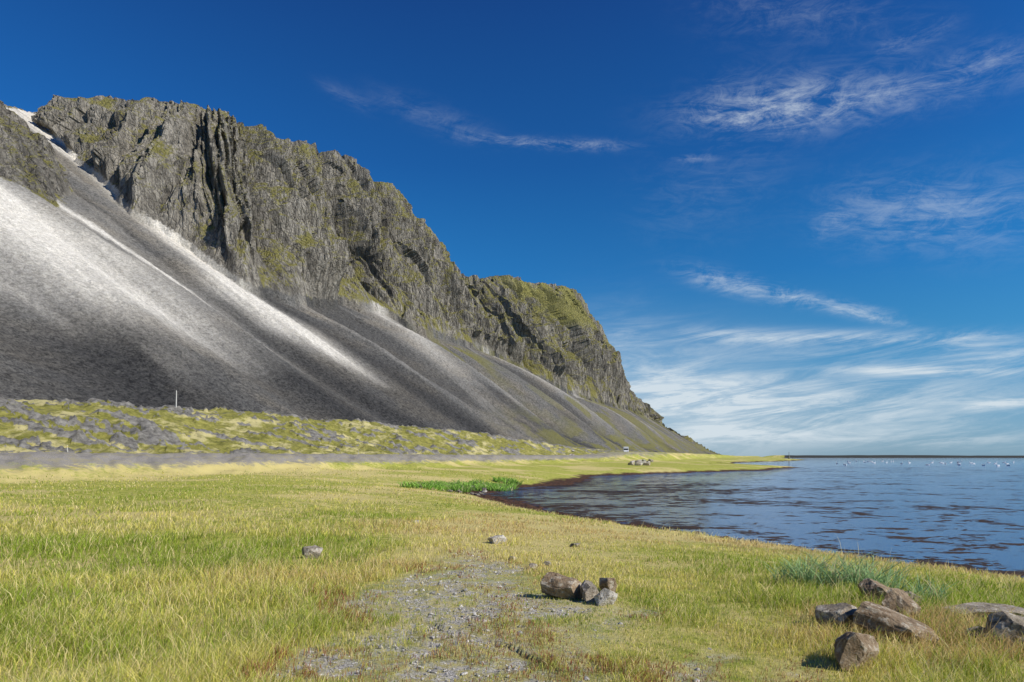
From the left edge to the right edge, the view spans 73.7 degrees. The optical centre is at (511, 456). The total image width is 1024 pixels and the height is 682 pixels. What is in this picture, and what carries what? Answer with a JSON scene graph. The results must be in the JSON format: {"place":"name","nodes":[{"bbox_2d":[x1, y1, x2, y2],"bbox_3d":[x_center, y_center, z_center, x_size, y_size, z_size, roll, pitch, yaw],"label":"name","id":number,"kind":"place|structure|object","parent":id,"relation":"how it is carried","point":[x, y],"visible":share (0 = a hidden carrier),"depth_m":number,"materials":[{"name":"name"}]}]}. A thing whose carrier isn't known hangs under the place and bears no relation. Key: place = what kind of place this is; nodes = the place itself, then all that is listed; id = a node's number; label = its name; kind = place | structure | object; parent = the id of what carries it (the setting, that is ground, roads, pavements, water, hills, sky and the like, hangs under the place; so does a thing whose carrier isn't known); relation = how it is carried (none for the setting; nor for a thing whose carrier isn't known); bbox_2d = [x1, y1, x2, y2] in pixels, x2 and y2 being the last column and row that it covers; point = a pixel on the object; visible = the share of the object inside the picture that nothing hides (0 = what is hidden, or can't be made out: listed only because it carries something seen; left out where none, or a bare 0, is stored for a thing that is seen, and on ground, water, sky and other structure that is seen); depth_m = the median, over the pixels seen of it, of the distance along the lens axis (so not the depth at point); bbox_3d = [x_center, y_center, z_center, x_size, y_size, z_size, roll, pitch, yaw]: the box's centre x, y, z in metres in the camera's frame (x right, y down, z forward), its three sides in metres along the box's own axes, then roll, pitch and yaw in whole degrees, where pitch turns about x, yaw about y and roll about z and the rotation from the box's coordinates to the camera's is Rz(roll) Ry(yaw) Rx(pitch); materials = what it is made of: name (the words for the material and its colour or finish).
{"place":"outdoors","nodes":[
{"label":"outdoors","id":0,"kind":"place"},
{"bbox_2d":[0,95,720,454],"bbox_3d":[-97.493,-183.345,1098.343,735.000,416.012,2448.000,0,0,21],"label":"mountain","id":1,"kind":"structure","parent":0,"point":[154,253],"depth_m":492.24,"materials":[{"name":"grey stone"}]},
{"bbox_2d":[395,480,450,490],"bbox_3d":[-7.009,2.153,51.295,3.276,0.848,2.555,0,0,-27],"label":"lyme grass","id":2,"kind":"structure","parent":0,"point":[409,484],"depth_m":50.76,"materials":[{"name":"green plant"}]},
{"bbox_2d":[421,481,459,490],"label":"lyme grass","id":3,"kind":"structure","parent":0,"point":[441,484],"depth_m":54.62,"materials":[{"name":"green plant"}]},
{"bbox_2d":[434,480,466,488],"bbox_3d":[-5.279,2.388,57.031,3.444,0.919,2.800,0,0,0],"label":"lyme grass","id":4,"kind":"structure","parent":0,"point":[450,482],"depth_m":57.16,"materials":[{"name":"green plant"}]},
{"bbox_2d":[441,482,472,492],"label":"lyme grass","id":5,"kind":"structure","parent":0,"point":[461,488],"depth_m":55.01,"materials":[{"name":"green plant"}]},
{"bbox_2d":[473,483,504,487],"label":"lyme grass","id":6,"kind":"structure","parent":0,"point":[488,486],"depth_m":61.20,"materials":[{"name":"green plant"}]},
{"bbox_2d":[490,475,523,484],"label":"lyme grass","id":7,"kind":"structure","parent":0,"point":[508,481],"depth_m":67.98,"materials":[{"name":"green plant"}]},
{"bbox_2d":[0,395,1023,681],"bbox_3d":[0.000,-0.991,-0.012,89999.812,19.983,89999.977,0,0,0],"label":"ground","id":8,"kind":"structure","parent":0,"point":[72,441],"depth_m":23.57,"materials":[{"name":"green plant"}]},
{"bbox_2d":[302,545,322,558],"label":"boulder","id":9,"kind":"object","parent":8,"relation":"on","point":[310,551],"visible":0.94,"depth_m":11.82,"materials":[{"name":"grey stone"}]},
{"bbox_2d":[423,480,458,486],"bbox_3d":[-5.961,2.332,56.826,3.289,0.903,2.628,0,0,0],"label":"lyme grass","id":10,"kind":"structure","parent":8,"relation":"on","point":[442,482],"depth_m":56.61,"materials":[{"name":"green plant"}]},
{"bbox_2d":[452,482,484,490],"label":"lyme grass","id":11,"kind":"structure","parent":8,"relation":"on","point":[474,488],"depth_m":57.82,"materials":[{"name":"green plant"}]},
{"bbox_2d":[452,479,485,485],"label":"lyme grass","id":12,"kind":"structure","parent":8,"relation":"on","point":[472,484],"depth_m":61.73,"materials":[{"name":"green plant"}]},
{"bbox_2d":[467,478,491,483],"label":"lyme grass","id":13,"kind":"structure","parent":8,"relation":"on","point":[474,480],"depth_m":64.97,"materials":[{"name":"green plant"}]},
{"bbox_2d":[487,535,505,543],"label":"boulder","id":14,"kind":"object","parent":8,"relation":"on","point":[493,539],"visible":0.88,"depth_m":14.50,"materials":[{"name":"grey stone"}]},
{"bbox_2d":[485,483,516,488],"bbox_3d":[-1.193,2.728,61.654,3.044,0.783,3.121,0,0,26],"label":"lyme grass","id":15,"kind":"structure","parent":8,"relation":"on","point":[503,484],"depth_m":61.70,"materials":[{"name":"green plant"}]},
{"bbox_2d":[480,482,522,490],"bbox_3d":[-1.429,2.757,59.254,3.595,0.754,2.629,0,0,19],"label":"lyme grass","id":16,"kind":"structure","parent":8,"relation":"on","point":[498,488],"depth_m":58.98,"materials":[{"name":"green plant"}]},
{"bbox_2d":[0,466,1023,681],"bbox_3d":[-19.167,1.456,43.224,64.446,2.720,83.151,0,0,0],"label":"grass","id":17,"kind":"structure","parent":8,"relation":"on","point":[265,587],"depth_m":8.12,"materials":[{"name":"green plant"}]},
{"bbox_2d":[529,563,536,569],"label":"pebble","id":18,"kind":"object","parent":8,"relation":"on","point":[532,565],"visible":0.67,"depth_m":10.83,"materials":[{"name":"grey stone"}]},
{"bbox_2d":[540,572,581,599],"bbox_3d":[0.631,1.647,8.490,0.488,0.404,0.407,0,0,31],"label":"boulder","id":19,"kind":"object","parent":8,"relation":"on","point":[554,584],"visible":0.84,"depth_m":8.36,"materials":[{"name":"brown stone"}]},
{"bbox_2d":[569,543,579,546],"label":"boulder","id":20,"kind":"object","parent":8,"relation":"on","point":[572,544],"visible":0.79,"depth_m":14.73,"materials":[{"name":"grey stone"}]},
{"bbox_2d":[580,580,598,602],"bbox_3d":[0.957,1.678,8.268,0.236,0.321,0.322,0,0,-10],"label":"boulder","id":21,"kind":"object","parent":8,"relation":"on","point":[589,591],"visible":0.76,"depth_m":8.17,"materials":[{"name":"grey stone"}]},
{"bbox_2d":[595,588,617,605],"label":"boulder","id":22,"kind":"object","parent":8,"relation":"on","point":[603,596],"visible":0.85,"depth_m":7.93,"materials":[{"name":"grey stone"}]},
{"bbox_2d":[599,578,616,591],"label":"boulder","id":23,"kind":"object","parent":8,"relation":"on","point":[609,583],"visible":0.77,"depth_m":8.73,"materials":[{"name":"brown stone"}]},
{"bbox_2d":[623,447,628,451],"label":"camper van","id":24,"kind":"object","parent":8,"relation":"on","point":[625,449],"visible":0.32,"depth_m":250.25,"materials":[{"name":"white paint"}]},
{"bbox_2d":[758,556,822,585],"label":"lyme grass","id":25,"kind":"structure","parent":8,"relation":"on","point":[790,575],"depth_m":10.10,"materials":[{"name":"green plant"}]},
{"bbox_2d":[815,603,856,628],"bbox_3d":[3.299,1.672,6.957,0.390,0.375,0.463,0,0,27],"label":"boulder","id":26,"kind":"object","parent":8,"relation":"on","point":[826,612],"visible":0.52,"depth_m":6.82,"materials":[{"name":"grey stone"}]},
{"bbox_2d":[834,631,878,671],"bbox_3d":[2.812,1.646,5.671,0.403,0.401,0.311,16,-2,-28],"label":"boulder","id":27,"kind":"object","parent":8,"relation":"on","point":[849,646],"visible":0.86,"depth_m":5.53,"materials":[{"name":"stone"}]},
{"bbox_2d":[858,578,889,603],"bbox_3d":[4.527,1.760,8.437,0.517,0.459,0.377,9,-4,-23],"label":"boulder","id":28,"kind":"object","parent":8,"relation":"on","point":[868,586],"visible":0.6,"depth_m":8.33,"materials":[{"name":"stone"}]},
{"bbox_2d":[853,601,938,644],"bbox_3d":[3.728,1.702,6.615,0.864,0.352,0.425,18,13,14],"label":"boulder","id":29,"kind":"object","parent":8,"relation":"on","point":[881,617],"visible":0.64,"depth_m":6.54,"materials":[{"name":"grey stone"}]},
{"bbox_2d":[882,588,920,617],"bbox_3d":[4.181,1.669,7.407,0.408,0.494,0.311,0,0,1],"label":"boulder","id":30,"kind":"object","parent":8,"relation":"on","point":[902,598],"visible":0.52,"depth_m":7.32,"materials":[{"name":"brown stone"}]},
{"bbox_2d":[905,591,921,601],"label":"boulder","id":31,"kind":"object","parent":8,"relation":"on","point":[911,595],"visible":0.18,"depth_m":8.50,"materials":[{"name":"stone"}]},
{"bbox_2d":[966,626,989,644],"bbox_3d":[4.445,1.752,6.499,0.200,0.231,0.238,0,0,40],"label":"boulder","id":32,"kind":"object","parent":8,"relation":"on","point":[975,628],"visible":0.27,"depth_m":6.47,"materials":[{"name":"grey stone"}]},
{"bbox_2d":[942,602,1023,620],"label":"boulder","id":33,"kind":"object","parent":8,"relation":"on","point":[1002,607],"visible":0.37,"depth_m":7.81,"materials":[{"name":"grey stone"}]},
{"bbox_2d":[985,611,1023,652],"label":"boulder","id":34,"kind":"object","parent":8,"relation":"on","point":[1009,622],"visible":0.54,"depth_m":6.30,"materials":[{"name":"grey stone"}]},
{"bbox_2d":[0,0,1023,455],"label":"sky","id":35,"kind":"structure","parent":0,"point":[794,227],"materials":[{"name":"blue"}]},
{"bbox_2d":[276,552,796,681],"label":"gravel","id":36,"kind":"structure","parent":0,"point":[467,640],"depth_m":7.15,"materials":[{"name":"grey gravel"}]},
{"bbox_2d":[483,456,1023,577],"bbox_3d":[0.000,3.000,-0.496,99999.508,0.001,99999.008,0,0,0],"label":"water","id":37,"kind":"structure","parent":0,"point":[967,514],"depth_m":42.40,"materials":[{"name":"blue liquid"}]},
{"bbox_2d":[773,544,926,589],"bbox_3d":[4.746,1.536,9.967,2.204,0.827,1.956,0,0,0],"label":"lyme grass","id":38,"kind":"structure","parent":0,"point":[829,575],"depth_m":9.82,"materials":[{"name":"green plant"}]},
{"bbox_2d":[891,565,965,602],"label":"lyme grass","id":39,"kind":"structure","parent":0,"point":[918,590],"depth_m":9.13,"materials":[{"name":"green plant"}]}
]}

